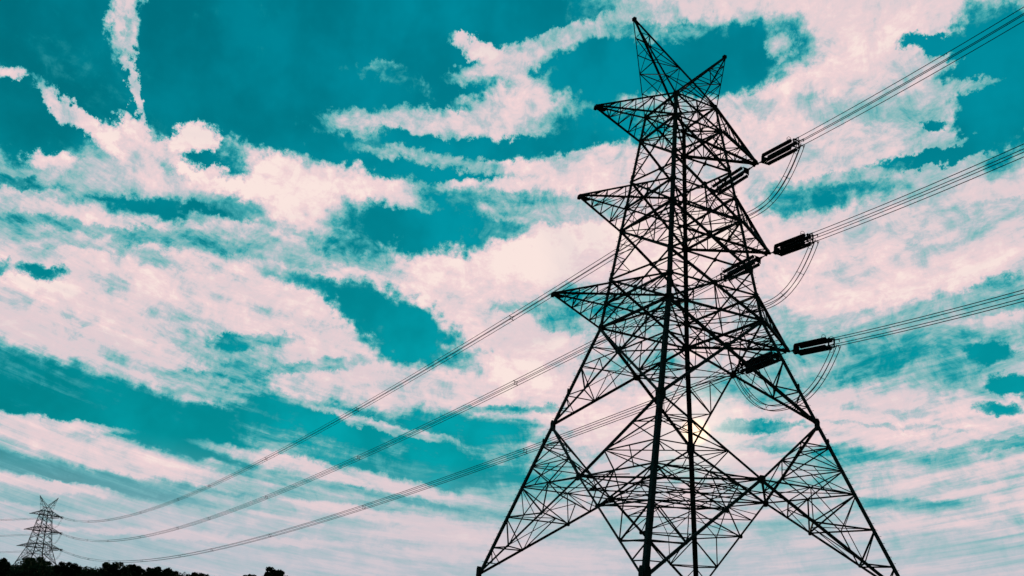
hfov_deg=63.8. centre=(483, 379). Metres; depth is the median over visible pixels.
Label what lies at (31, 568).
wood
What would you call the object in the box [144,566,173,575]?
round tree
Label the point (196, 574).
round tree
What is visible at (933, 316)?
conductor bundle
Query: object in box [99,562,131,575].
round tree
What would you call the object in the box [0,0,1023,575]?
sky
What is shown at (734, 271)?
insulator assembly
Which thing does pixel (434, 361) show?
conductor bundle
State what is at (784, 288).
jumper loop
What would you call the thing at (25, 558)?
round tree
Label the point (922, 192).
conductor bundle
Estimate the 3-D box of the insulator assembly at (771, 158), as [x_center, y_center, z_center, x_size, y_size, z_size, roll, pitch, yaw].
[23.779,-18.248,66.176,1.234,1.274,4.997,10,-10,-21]
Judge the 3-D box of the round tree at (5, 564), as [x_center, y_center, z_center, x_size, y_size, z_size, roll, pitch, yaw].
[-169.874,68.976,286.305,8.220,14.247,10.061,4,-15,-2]
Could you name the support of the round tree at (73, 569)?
on the ground
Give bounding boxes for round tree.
[0,558,10,575]
[21,557,51,564]
[52,561,81,575]
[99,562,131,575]
[123,564,146,575]
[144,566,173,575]
[161,570,181,575]
[186,572,208,575]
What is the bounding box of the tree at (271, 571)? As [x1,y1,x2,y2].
[264,566,287,575]
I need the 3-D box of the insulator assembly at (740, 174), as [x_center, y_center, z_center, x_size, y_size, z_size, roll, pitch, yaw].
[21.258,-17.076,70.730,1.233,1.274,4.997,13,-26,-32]
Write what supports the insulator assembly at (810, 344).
attached to the transmission tower at (658, 399)
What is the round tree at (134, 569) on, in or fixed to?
on the ground
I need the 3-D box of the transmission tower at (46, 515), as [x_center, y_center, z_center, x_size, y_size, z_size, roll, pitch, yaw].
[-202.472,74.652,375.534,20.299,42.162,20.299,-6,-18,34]
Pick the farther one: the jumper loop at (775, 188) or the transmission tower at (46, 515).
the transmission tower at (46, 515)
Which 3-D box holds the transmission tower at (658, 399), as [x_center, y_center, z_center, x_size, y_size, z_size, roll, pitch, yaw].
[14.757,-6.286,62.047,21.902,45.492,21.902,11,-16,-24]
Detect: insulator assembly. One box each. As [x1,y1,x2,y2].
[707,166,752,198]
[716,255,764,284]
[733,351,783,376]
[757,137,803,164]
[770,231,817,255]
[789,334,839,355]
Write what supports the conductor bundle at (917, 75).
attached to the insulator assembly at (771, 158)
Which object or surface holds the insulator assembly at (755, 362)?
attached to the transmission tower at (658, 399)
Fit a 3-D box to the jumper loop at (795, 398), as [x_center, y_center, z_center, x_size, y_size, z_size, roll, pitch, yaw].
[23.696,0.331,64.877,0.483,4.192,10.618,11,-17,-26]
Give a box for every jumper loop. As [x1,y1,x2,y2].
[707,144,804,221]
[717,240,818,311]
[733,345,840,410]
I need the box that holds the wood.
[1,558,197,575]
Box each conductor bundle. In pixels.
[62,192,709,521]
[62,369,737,562]
[64,277,720,541]
[799,7,1023,144]
[813,144,1023,240]
[834,289,1023,345]
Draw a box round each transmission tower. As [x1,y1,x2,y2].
[13,495,59,566]
[476,17,899,575]
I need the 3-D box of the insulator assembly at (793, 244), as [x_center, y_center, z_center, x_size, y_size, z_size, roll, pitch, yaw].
[24.254,-10.540,64.637,1.234,1.274,4.997,10,-10,-21]
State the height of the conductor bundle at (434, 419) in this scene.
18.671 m
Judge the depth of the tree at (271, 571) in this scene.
300.06 m
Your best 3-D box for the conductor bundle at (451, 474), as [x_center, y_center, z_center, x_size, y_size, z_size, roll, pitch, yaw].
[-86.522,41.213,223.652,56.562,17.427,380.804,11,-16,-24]
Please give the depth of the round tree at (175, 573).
314.54 m

